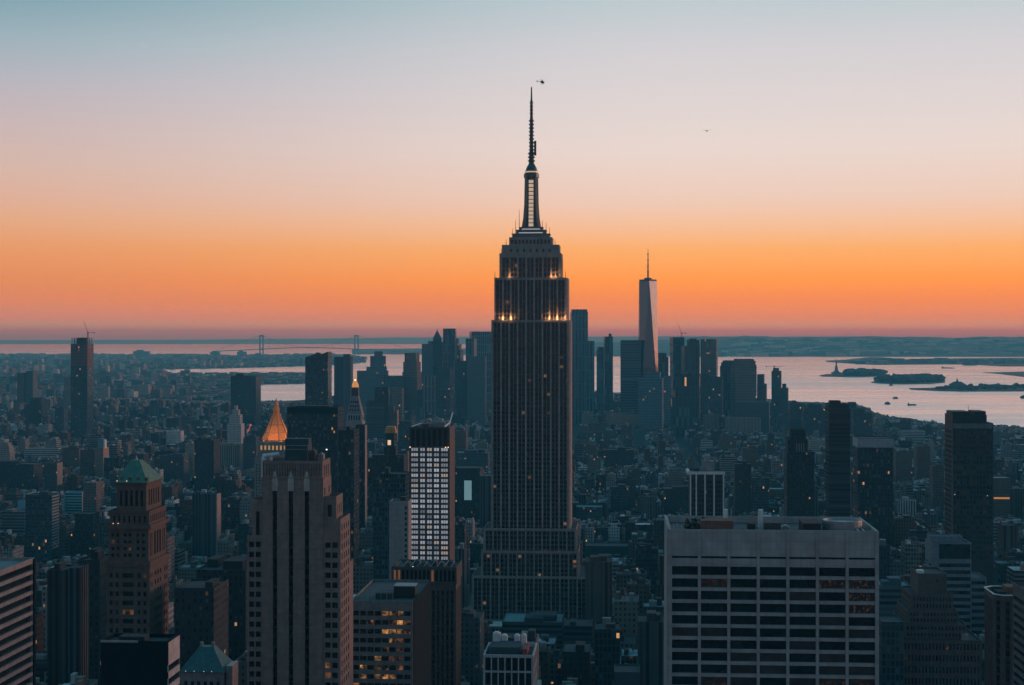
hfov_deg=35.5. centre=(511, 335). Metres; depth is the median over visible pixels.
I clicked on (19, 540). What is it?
city building
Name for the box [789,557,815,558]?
window
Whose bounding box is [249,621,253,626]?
window
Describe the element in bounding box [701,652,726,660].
window
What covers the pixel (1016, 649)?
window
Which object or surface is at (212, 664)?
hip roofed building
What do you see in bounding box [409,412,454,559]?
bright window tower
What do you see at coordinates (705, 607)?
window
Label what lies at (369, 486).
city block building
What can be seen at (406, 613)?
window
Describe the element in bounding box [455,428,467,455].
city block building
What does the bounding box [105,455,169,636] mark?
copper roofed tower
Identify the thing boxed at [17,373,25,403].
apartment slab
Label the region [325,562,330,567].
window
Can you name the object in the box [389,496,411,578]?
blank walled slab
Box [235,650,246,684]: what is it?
city building
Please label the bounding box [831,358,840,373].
statue
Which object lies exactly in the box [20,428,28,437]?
city building
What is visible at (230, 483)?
city building
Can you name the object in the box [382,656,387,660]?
window
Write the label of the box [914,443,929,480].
office tower
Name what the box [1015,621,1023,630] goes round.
window
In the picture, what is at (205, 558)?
city building
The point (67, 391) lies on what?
apartment slab
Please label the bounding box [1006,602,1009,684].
window
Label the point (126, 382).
distant rooftops
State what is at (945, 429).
window
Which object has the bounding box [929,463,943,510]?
city block building
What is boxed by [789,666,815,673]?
window
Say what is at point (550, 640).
city building
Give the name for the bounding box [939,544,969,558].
window
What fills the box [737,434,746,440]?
city building
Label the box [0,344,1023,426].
water
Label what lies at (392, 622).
window
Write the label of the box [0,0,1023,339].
sky
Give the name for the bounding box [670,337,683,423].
downtown tower
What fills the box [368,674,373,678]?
window
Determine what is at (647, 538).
city building
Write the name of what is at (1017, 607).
window
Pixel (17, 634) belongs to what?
window
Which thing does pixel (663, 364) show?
downtown tower
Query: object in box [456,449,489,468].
city block building
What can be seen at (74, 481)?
city building
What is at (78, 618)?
apartment slab
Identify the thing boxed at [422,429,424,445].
window
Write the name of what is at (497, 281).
window
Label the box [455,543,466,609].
city building
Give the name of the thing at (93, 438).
city building
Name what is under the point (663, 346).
bay shore hills
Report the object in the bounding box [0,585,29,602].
window
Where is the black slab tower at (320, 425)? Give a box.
[287,405,343,492]
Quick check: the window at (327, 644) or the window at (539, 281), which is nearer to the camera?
the window at (327, 644)
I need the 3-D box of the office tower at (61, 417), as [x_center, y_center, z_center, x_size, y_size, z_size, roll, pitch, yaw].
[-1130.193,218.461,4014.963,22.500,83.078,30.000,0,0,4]
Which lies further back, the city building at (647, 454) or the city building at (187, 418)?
the city building at (187, 418)
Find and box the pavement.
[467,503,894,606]
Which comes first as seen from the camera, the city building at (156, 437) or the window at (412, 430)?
the window at (412, 430)
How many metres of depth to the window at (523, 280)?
1303.50 m
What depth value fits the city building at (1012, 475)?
2358.72 m
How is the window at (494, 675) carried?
in the white pier block at (507, 662)
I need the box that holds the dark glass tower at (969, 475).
[945,407,992,585]
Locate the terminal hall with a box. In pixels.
[949,379,965,385]
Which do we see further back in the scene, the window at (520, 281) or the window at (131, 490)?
the window at (520, 281)
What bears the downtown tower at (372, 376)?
on the ground at (682, 442)
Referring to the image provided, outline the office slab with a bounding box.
[0,557,35,684]
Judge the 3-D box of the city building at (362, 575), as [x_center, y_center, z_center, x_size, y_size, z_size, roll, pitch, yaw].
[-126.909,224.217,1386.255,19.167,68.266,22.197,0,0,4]
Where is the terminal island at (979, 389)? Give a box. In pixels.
[909,384,1023,391]
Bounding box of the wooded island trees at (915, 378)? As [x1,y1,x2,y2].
[873,373,945,382]
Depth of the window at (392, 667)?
700.36 m
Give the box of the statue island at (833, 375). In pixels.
[819,373,889,376]
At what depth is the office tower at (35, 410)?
4245.57 m
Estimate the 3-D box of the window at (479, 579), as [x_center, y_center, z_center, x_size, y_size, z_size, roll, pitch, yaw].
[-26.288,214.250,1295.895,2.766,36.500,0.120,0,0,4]
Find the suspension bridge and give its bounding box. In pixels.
[216,335,419,353]
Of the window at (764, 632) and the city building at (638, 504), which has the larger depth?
the city building at (638, 504)
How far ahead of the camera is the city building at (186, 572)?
1547.69 m
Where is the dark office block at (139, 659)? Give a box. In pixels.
[100,633,179,684]
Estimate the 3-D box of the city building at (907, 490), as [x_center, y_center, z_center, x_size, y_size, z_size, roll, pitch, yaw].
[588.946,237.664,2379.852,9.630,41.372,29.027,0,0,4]
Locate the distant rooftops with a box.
[0,338,1023,684]
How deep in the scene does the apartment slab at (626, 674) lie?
800.28 m
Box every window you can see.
[0,565,29,581]
[0,575,29,591]
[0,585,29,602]
[0,595,29,613]
[0,606,29,623]
[0,616,29,634]
[0,626,29,645]
[0,636,29,655]
[0,647,29,666]
[0,657,29,677]
[0,667,29,684]
[17,677,29,684]
[120,490,121,505]
[123,573,132,577]
[123,582,132,586]
[123,591,132,595]
[123,601,132,604]
[123,610,132,613]
[123,619,132,623]
[123,628,132,632]
[126,490,127,505]
[131,490,132,505]
[136,490,137,505]
[141,491,142,505]
[167,658,178,671]
[167,671,178,684]
[249,601,253,606]
[249,611,253,616]
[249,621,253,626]
[249,631,253,636]
[249,641,253,646]
[249,651,253,656]
[249,661,253,666]
[249,671,253,676]
[256,641,260,646]
[256,651,260,656]
[256,661,260,666]
[256,671,260,676]
[257,511,259,534]
[274,491,276,684]
[290,491,292,684]
[305,491,308,684]
[325,542,330,547]
[325,552,330,557]
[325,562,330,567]
[325,572,330,577]
[325,582,330,587]
[325,592,330,597]
[325,602,330,607]
[325,612,330,617]
[325,622,330,627]
[325,632,330,637]
[325,642,330,647]
[325,652,330,657]
[325,662,330,667]
[325,672,330,677]
[328,505,331,516]
[332,542,337,547]
[332,552,337,557]
[332,562,337,567]
[332,572,337,577]
[332,582,337,587]
[332,592,337,597]
[332,602,337,607]
[332,612,337,617]
[332,623,337,627]
[332,633,337,637]
[332,643,337,647]
[332,653,337,657]
[332,663,337,667]
[332,673,337,677]
[368,665,373,669]
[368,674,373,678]
[375,611,380,615]
[375,620,380,624]
[375,629,380,633]
[375,638,380,642]
[375,647,380,651]
[375,656,380,660]
[375,665,380,669]
[375,674,380,678]
[382,611,387,615]
[382,620,387,624]
[382,629,387,633]
[382,638,387,642]
[382,647,387,651]
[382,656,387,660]
[382,665,387,669]
[382,674,387,678]
[390,611,395,615]
[390,620,395,624]
[390,629,395,633]
[390,638,395,642]
[390,647,395,651]
[390,656,395,660]
[390,665,395,669]
[390,674,395,678]
[397,611,402,615]
[397,620,402,624]
[397,629,402,633]
[397,638,402,642]
[397,647,402,651]
[397,656,402,660]
[404,611,409,615]
[404,620,409,624]
[404,629,409,633]
[406,570,408,579]
[410,570,412,579]
[411,429,414,445]
[416,429,419,445]
[420,448,431,559]
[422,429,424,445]
[427,429,430,445]
[431,570,433,581]
[432,591,434,684]
[433,429,435,445]
[437,591,438,684]
[438,429,441,445]
[442,591,443,684]
[444,429,446,445]
[446,591,448,684]
[451,591,452,684]
[452,570,454,581]
[474,578,476,609]
[478,578,480,609]
[483,240,575,575]
[483,578,485,619]
[485,657,490,669]
[485,672,490,684]
[486,578,489,619]
[491,578,494,619]
[492,657,496,670]
[492,672,496,684]
[493,322,496,527]
[495,578,497,619]
[496,280,498,319]
[497,322,499,527]
[499,280,501,319]
[499,658,503,670]
[499,673,503,684]
[500,578,502,619]
[502,322,504,527]
[504,280,506,319]
[504,578,506,615]
[505,322,508,527]
[506,658,510,670]
[506,673,510,684]
[507,280,509,319]
[509,579,511,611]
[510,322,512,527]
[512,280,513,319]
[512,579,515,611]
[512,658,517,670]
[512,673,517,684]
[514,322,516,527]
[515,280,517,319]
[517,579,520,611]
[518,322,520,527]
[519,280,521,319]
[519,658,524,670]
[519,673,524,684]
[521,553,524,575]
[521,579,523,611]
[522,322,524,527]
[523,280,524,319]
[526,579,528,611]
[526,658,530,670]
[526,673,530,684]
[527,280,529,319]
[527,322,529,527]
[530,280,532,319]
[530,322,532,527]
[530,553,532,575]
[530,579,532,611]
[535,280,537,319]
[535,322,537,527]
[535,579,537,611]
[538,280,540,319]
[538,579,541,610]
[539,322,541,527]
[539,553,541,575]
[543,280,544,319]
[543,322,545,527]
[543,579,546,610]
[546,280,548,319]
[547,322,549,527]
[547,553,550,575]
[547,579,549,610]
[550,280,552,319]
[551,322,554,528]
[552,579,554,610]
[554,280,556,319]
[555,322,557,528]
[556,579,558,612]
[558,280,560,319]
[560,322,562,528]
[561,579,563,612]
[562,280,564,319]
[564,322,566,528]
[564,579,567,618]
[569,579,572,617]
[573,579,576,617]
[578,579,580,617]
[582,579,584,617]
[672,556,697,557]
[672,566,697,574]
[672,578,697,586]
[672,590,697,598]
[672,603,697,610]
[672,615,697,623]
[672,627,697,635]
[672,639,697,647]
[672,652,697,659]
[672,664,697,672]
[672,676,697,684]
[701,556,726,557]
[701,566,726,574]
[701,579,726,586]
[701,591,726,599]
[701,603,726,611]
[701,615,726,623]
[701,628,726,635]
[701,640,726,648]
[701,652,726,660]
[701,664,726,672]
[701,677,726,684]
[730,556,756,557]
[730,567,756,574]
[730,579,756,587]
[730,591,756,599]
[730,603,756,611]
[730,616,756,623]
[730,628,756,636]
[730,640,756,648]
[730,653,756,660]
[730,665,756,672]
[730,677,756,684]
[760,557,785,558]
[760,567,785,575]
[760,579,785,587]
[760,591,785,599]
[760,604,785,611]
[760,616,785,624]
[760,628,785,636]
[760,641,785,648]
[760,653,785,661]
[760,665,785,673]
[760,678,785,684]
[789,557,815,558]
[789,567,815,575]
[789,579,815,587]
[789,592,815,600]
[789,604,815,612]
[789,616,815,624]
[789,629,815,636]
[789,641,815,649]
[789,653,815,661]
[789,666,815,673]
[789,678,815,684]
[819,557,844,558]
[819,567,844,575]
[819,580,844,588]
[819,592,844,600]
[819,604,844,612]
[819,617,844,625]
[819,629,844,637]
[819,641,844,649]
[819,654,844,661]
[819,666,844,674]
[819,678,844,684]
[849,558,874,559]
[849,568,874,576]
[849,580,874,588]
[849,592,874,600]
[849,605,874,613]
[849,617,874,625]
[849,629,874,637]
[849,642,874,650]
[849,654,874,662]
[849,667,874,674]
[849,679,874,684]
[907,579,963,636]
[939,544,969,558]
[939,563,969,566]
[943,570,969,573]
[945,429,991,558]
[947,577,969,580]
[947,584,969,587]
[949,591,969,594]
[953,598,969,600]
[953,604,969,607]
[958,611,969,614]
[959,618,969,621]
[972,581,984,584]
[972,588,983,591]
[972,595,983,598]
[972,602,983,605]
[972,609,983,612]
[972,617,983,619]
[972,624,983,626]
[997,601,999,684]
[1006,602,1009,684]
[1015,596,1023,604]
[1015,604,1023,613]
[1015,613,1023,621]
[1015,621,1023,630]
[1015,630,1023,638]
[1015,638,1023,647]
[1015,647,1023,656]
[1015,655,1023,664]
[1015,664,1023,673]
[1015,672,1023,681]
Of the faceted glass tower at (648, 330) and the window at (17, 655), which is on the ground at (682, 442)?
the faceted glass tower at (648, 330)
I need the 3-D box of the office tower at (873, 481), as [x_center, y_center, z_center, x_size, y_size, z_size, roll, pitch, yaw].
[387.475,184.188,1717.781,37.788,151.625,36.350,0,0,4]
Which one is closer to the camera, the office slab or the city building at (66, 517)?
the office slab
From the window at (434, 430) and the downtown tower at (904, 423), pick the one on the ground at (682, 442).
the downtown tower at (904, 423)
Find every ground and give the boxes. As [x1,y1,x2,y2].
[7,354,362,400]
[292,392,820,595]
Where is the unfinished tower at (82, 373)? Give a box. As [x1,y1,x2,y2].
[71,338,93,437]
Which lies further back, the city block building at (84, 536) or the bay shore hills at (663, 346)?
the bay shore hills at (663, 346)
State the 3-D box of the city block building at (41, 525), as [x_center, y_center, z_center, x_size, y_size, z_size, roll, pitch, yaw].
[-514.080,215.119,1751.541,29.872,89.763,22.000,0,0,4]
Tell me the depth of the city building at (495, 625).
1236.77 m
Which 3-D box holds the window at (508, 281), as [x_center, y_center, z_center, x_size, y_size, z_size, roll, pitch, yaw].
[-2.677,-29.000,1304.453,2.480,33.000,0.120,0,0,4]
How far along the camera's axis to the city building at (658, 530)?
1595.34 m
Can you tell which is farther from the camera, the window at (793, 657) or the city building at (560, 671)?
the city building at (560, 671)
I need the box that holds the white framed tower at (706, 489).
[686,455,724,515]
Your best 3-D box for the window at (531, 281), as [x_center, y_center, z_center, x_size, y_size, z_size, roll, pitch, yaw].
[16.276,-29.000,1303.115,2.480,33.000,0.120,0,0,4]
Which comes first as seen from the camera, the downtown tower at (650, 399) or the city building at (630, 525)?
the city building at (630, 525)
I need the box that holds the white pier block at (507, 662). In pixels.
[483,631,536,684]
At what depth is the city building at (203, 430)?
3822.61 m
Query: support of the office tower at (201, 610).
on the ground at (682, 442)
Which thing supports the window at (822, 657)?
in the concrete grid slab
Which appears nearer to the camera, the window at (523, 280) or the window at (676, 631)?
the window at (676, 631)
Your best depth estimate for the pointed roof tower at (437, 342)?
5000.33 m
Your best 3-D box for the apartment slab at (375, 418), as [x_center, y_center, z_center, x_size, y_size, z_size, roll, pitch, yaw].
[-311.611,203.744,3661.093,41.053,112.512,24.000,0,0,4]
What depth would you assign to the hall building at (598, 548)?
1763.37 m
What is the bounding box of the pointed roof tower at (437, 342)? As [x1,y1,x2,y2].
[432,330,442,375]
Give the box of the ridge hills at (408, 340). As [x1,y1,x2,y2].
[0,336,859,343]
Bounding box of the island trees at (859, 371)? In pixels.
[842,368,887,375]
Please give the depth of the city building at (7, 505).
2174.71 m
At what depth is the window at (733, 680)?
601.76 m
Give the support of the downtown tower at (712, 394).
on the ground at (682, 442)
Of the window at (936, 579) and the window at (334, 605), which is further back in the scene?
the window at (936, 579)
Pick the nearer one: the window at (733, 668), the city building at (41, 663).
the window at (733, 668)
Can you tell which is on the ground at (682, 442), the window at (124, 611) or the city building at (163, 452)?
the city building at (163, 452)
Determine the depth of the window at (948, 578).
1100.07 m
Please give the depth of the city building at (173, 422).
4104.52 m
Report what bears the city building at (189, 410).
on the ground at (682, 442)
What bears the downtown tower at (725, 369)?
on the ground at (682, 442)
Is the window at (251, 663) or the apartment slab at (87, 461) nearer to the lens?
the window at (251, 663)
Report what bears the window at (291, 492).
in the slotted skyscraper at (299, 596)
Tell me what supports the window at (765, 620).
in the concrete grid slab
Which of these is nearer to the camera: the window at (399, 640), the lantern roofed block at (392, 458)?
the window at (399, 640)
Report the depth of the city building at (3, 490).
2298.78 m
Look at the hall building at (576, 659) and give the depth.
950.21 m
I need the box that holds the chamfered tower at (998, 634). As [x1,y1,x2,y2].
[984,576,1012,684]
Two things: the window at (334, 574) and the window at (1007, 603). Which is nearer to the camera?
the window at (334, 574)
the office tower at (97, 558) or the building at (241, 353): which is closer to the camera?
the office tower at (97, 558)
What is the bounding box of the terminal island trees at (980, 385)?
[935,383,1023,389]
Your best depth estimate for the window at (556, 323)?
1299.37 m
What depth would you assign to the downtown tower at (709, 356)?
4600.54 m
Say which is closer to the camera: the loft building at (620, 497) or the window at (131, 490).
the window at (131, 490)
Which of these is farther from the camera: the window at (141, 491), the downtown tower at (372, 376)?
the downtown tower at (372, 376)
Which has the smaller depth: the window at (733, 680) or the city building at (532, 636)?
the window at (733, 680)
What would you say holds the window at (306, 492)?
in the slotted skyscraper at (299, 596)
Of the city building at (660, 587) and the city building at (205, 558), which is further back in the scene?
the city building at (205, 558)
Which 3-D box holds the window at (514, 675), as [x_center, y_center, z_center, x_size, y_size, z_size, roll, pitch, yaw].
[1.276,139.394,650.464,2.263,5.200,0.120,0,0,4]
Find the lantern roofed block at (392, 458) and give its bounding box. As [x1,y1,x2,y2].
[372,426,407,527]
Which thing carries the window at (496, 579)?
in the art deco skyscraper at (530, 556)
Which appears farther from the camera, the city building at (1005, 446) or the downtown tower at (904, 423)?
the downtown tower at (904, 423)
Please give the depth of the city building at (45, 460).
2703.79 m
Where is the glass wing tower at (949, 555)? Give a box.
[924,534,986,634]
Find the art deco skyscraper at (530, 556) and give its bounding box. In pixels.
[472,87,584,619]
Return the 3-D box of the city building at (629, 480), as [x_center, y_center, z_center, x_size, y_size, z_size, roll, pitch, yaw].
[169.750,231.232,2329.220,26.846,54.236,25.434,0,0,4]
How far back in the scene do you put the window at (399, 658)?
700.10 m
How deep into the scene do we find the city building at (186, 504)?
2116.39 m
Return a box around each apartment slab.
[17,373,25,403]
[24,448,60,461]
[26,371,36,403]
[47,562,73,684]
[52,369,59,373]
[62,446,82,468]
[64,377,70,409]
[68,564,88,681]
[80,448,94,475]
[95,439,108,477]
[338,426,358,555]
[366,400,383,439]
[373,467,408,578]
[614,664,639,684]
[638,610,663,684]
[879,614,903,684]
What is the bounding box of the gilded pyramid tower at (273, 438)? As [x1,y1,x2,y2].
[254,398,286,497]
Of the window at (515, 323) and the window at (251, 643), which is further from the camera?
the window at (515, 323)
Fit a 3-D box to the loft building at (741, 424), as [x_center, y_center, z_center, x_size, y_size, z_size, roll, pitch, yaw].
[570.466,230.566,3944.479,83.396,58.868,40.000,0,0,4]
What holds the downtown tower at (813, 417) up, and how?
on the ground at (682, 442)
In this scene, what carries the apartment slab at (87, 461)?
on the ground at (682, 442)
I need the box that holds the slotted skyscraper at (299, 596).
[247,438,352,684]
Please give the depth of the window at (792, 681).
600.15 m
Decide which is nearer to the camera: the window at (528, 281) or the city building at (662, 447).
the window at (528, 281)
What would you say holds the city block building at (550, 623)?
on the ground at (682, 442)
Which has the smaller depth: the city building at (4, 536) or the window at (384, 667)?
the window at (384, 667)
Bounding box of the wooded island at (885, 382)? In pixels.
[871,380,944,383]
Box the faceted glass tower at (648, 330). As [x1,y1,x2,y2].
[638,254,657,377]
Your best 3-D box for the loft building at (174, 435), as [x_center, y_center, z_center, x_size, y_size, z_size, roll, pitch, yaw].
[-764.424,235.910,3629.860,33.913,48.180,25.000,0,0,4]
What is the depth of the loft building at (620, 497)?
2212.86 m
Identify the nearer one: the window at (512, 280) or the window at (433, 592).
the window at (433, 592)
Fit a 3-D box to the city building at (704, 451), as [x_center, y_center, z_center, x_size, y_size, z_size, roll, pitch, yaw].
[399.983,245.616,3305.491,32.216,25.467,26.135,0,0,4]
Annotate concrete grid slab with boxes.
[664,509,878,684]
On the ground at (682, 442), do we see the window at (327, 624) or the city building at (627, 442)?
the city building at (627, 442)
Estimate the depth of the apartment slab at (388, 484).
1300.49 m
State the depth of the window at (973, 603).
1101.96 m
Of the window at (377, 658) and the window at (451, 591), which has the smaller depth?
the window at (377, 658)
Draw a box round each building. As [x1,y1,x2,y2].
[0,460,42,491]
[0,487,11,500]
[0,502,14,510]
[0,532,11,545]
[1,509,24,535]
[1,538,23,556]
[2,422,9,436]
[6,488,22,507]
[8,413,18,422]
[12,402,22,414]
[12,535,24,556]
[19,436,28,452]
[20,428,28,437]
[25,491,58,562]
[36,612,43,652]
[36,651,46,681]
[38,423,51,434]
[39,457,55,477]
[39,562,50,578]
[42,585,46,650]
[46,437,60,447]
[51,491,60,512]
[57,483,65,492]
[59,509,74,521]
[59,520,73,558]
[61,430,70,441]
[61,556,74,560]
[65,491,82,514]
[66,473,83,490]
[70,511,98,557]
[83,480,101,510]
[88,433,103,448]
[94,408,99,419]
[94,478,103,504]
[100,513,109,549]
[104,424,112,440]
[104,455,122,479]
[109,444,121,456]
[110,405,118,414]
[117,419,127,429]
[120,433,134,446]
[123,441,130,456]
[128,428,141,440]
[129,409,138,417]
[130,452,147,463]
[133,350,149,356]
[146,443,154,458]
[149,404,161,416]
[151,432,161,444]
[154,467,162,483]
[159,449,176,455]
[160,453,189,481]
[162,484,177,504]
[166,408,173,417]
[166,417,181,427]
[166,429,183,442]
[166,503,179,516]
[166,531,174,579]
[168,581,175,601]
[168,602,173,630]
[169,529,183,547]
[170,481,189,489]
[174,404,182,414]
[175,548,184,578]
[177,512,191,529]
[178,561,205,581]
[179,521,191,540]
[180,496,191,514]
[180,642,237,684]
[181,414,191,424]
[181,423,191,436]
[181,537,191,556]
[185,406,193,416]
[185,441,193,477]
[191,418,202,431]
[194,426,209,435]
[194,437,219,490]
[200,556,207,563]
[203,407,209,420]
[210,351,219,355]
[217,473,233,496]
[218,536,234,554]
[219,530,234,540]
[220,442,242,469]
[221,496,241,532]
[223,553,235,558]
[224,477,239,496]
[227,406,243,443]
[229,524,237,540]
[231,373,260,425]
[232,485,249,493]
[232,491,250,498]
[233,549,246,556]
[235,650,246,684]
[237,351,246,354]
[238,519,251,553]
[243,424,259,469]
[244,413,255,425]
[350,556,356,564]
[353,556,372,593]
[358,551,370,561]
[359,528,372,553]
[367,440,375,451]
[368,456,371,515]
[398,420,413,451]
[451,414,461,424]
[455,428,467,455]
[455,466,482,521]
[455,515,469,583]
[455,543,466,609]
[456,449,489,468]
[461,607,483,684]
[487,620,502,641]
[501,628,538,679]
[502,611,563,648]
[539,634,556,648]
[539,641,549,684]
[550,648,561,684]
[557,648,563,684]
[563,641,590,684]
[564,618,592,647]
[576,505,601,521]
[585,443,596,455]
[585,542,627,558]
[588,456,600,473]
[589,500,606,520]
[594,521,607,541]
[595,617,619,684]
[596,472,605,495]
[600,438,614,449]
[603,428,616,439]
[604,447,633,468]
[606,413,637,428]
[607,472,615,488]
[610,404,618,412]
[611,484,629,512]
[612,560,621,582]
[614,587,638,647]
[615,511,637,524]
[616,564,645,592]
[620,627,635,654]
[621,424,631,438]
[621,476,637,510]
[621,647,636,663]
[624,438,631,447]
[625,558,634,569]
[626,517,644,541]
[627,572,648,613]
[628,465,639,496]
[632,527,645,558]
[633,429,644,445]
[635,497,640,510]
[635,522,652,535]
[635,542,657,595]
[637,532,652,544]
[641,490,656,519]
[643,597,663,617]
[644,447,649,463]
[653,515,663,548]
[656,491,662,507]
[657,553,663,600]
[658,439,665,456]
[658,453,662,472]
[666,452,682,461]
[668,469,682,485]
[693,435,700,453]
[697,449,713,460]
[701,439,712,449]
[703,412,718,431]
[709,430,720,446]
[715,450,729,458]
[718,435,735,449]
[720,454,735,474]
[726,417,760,433]
[728,494,732,514]
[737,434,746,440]
[751,475,768,512]
[762,459,772,471]
[765,441,775,457]
[769,487,783,498]
[771,458,782,478]
[774,474,783,481]
[777,414,786,430]
[814,479,817,516]
[820,476,824,486]
[820,500,824,514]
[850,434,854,449]
[879,539,889,579]
[879,576,909,614]
[890,557,904,576]
[893,450,911,482]
[893,515,912,548]
[895,497,916,515]
[899,439,911,448]
[901,537,921,574]
[903,481,912,498]
[907,521,926,541]
[911,536,924,564]
[912,517,926,527]
[913,489,921,502]
[919,507,937,528]
[921,494,928,508]
[923,439,935,461]
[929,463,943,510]
[962,362,976,364]
[976,634,983,649]
[982,650,983,680]
[993,431,1001,442]
[993,457,1004,473]
[993,476,1010,518]
[993,551,1020,584]
[997,521,1017,558]
[1001,441,1010,455]
[1002,470,1018,486]
[1004,450,1019,459]
[1006,548,1023,561]
[1008,460,1017,479]
[1011,486,1023,518]
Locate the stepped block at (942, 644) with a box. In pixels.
[893,567,981,684]
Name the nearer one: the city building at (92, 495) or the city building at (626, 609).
the city building at (626, 609)
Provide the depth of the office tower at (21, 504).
2236.53 m
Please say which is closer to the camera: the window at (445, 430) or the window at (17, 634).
the window at (17, 634)
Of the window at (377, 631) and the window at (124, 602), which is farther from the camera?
the window at (124, 602)
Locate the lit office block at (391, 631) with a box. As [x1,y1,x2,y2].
[353,579,430,684]
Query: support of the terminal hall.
on the terminal island at (979, 389)
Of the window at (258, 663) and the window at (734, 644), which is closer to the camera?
the window at (734, 644)
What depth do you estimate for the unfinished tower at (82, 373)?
3800.60 m
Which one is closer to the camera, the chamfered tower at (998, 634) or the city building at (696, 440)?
the chamfered tower at (998, 634)
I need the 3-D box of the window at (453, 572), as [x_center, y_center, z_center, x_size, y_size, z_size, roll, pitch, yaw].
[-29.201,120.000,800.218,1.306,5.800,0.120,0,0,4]
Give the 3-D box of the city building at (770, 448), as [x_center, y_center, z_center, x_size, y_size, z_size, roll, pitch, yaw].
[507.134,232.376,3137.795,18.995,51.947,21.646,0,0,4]
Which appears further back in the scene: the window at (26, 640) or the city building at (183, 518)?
the city building at (183, 518)
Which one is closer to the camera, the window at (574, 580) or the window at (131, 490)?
the window at (131, 490)
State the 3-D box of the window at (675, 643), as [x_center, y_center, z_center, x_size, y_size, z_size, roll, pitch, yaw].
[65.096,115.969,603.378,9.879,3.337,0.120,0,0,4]
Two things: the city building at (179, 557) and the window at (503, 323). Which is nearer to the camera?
the window at (503, 323)
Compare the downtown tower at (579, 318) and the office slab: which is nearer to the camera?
the office slab
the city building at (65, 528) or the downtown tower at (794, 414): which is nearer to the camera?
the city building at (65, 528)
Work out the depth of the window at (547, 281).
1302.23 m
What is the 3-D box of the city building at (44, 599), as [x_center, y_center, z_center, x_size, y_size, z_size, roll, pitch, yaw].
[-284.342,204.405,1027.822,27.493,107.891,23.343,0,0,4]
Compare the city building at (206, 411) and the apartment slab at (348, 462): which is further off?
the city building at (206, 411)
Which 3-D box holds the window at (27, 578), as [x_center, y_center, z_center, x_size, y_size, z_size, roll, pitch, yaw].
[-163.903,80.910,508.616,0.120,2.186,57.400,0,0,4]
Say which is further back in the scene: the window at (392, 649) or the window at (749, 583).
the window at (392, 649)
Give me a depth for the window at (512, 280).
1304.14 m
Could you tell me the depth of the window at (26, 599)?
523.59 m
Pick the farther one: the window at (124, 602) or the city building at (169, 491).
the city building at (169, 491)
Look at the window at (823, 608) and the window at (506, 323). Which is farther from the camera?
the window at (506, 323)
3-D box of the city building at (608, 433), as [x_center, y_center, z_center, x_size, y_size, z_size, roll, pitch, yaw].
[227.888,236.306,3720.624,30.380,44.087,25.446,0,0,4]
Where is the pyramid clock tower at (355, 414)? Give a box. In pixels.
[345,372,364,427]
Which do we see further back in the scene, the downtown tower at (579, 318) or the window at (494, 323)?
the downtown tower at (579, 318)
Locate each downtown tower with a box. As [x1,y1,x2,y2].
[357,351,388,406]
[385,375,403,406]
[392,388,403,419]
[402,353,421,411]
[416,390,422,423]
[422,341,432,411]
[424,376,435,421]
[436,368,452,417]
[443,328,455,367]
[449,330,454,367]
[453,358,466,420]
[456,338,462,360]
[466,338,476,360]
[467,356,485,425]
[469,331,490,409]
[570,309,587,423]
[584,341,593,417]
[597,347,603,411]
[604,334,612,410]
[620,340,640,413]
[638,372,663,428]
[658,353,668,377]
[664,376,670,427]
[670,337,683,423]
[676,374,699,436]
[681,339,699,373]
[700,339,717,376]
[700,374,723,424]
[720,360,733,415]
[730,359,756,416]
[735,401,769,432]
[757,374,766,401]
[771,368,781,422]
[781,384,788,413]
[788,400,800,428]
[802,404,824,437]
[848,402,855,433]
[851,408,871,435]
[900,418,909,429]
[925,424,930,435]
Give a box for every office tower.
[0,442,14,460]
[18,500,24,508]
[24,398,46,426]
[44,462,62,491]
[55,406,67,430]
[78,547,108,684]
[81,410,88,443]
[174,578,228,669]
[192,491,220,557]
[196,555,246,660]
[305,352,331,404]
[334,354,352,427]
[356,424,366,529]
[375,387,389,438]
[390,407,398,440]
[398,451,408,470]
[480,473,490,527]
[582,431,601,443]
[585,554,611,652]
[608,523,619,542]
[645,469,657,488]
[663,485,687,514]
[733,460,750,515]
[742,445,757,468]
[784,429,813,516]
[807,437,819,452]
[825,400,849,516]
[850,460,852,515]
[853,436,893,546]
[900,430,924,443]
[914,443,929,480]
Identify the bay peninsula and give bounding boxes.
[826,357,1023,365]
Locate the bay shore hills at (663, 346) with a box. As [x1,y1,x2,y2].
[352,336,1023,356]
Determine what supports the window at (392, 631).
in the lit office block at (391, 631)
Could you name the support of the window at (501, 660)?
in the white pier block at (507, 662)
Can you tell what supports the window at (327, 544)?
in the slotted skyscraper at (299, 596)
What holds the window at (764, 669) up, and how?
in the concrete grid slab
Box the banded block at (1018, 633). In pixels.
[1013,582,1023,684]
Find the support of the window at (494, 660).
in the white pier block at (507, 662)
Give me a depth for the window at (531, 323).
1300.96 m
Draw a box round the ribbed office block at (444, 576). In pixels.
[391,559,461,684]
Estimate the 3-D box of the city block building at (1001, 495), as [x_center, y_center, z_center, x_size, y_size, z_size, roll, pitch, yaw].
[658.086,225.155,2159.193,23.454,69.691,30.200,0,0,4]
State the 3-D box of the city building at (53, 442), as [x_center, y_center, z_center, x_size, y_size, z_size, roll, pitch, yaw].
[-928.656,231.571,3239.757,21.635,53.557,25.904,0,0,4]
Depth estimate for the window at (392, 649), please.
700.36 m
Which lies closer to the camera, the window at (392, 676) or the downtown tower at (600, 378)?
the window at (392, 676)

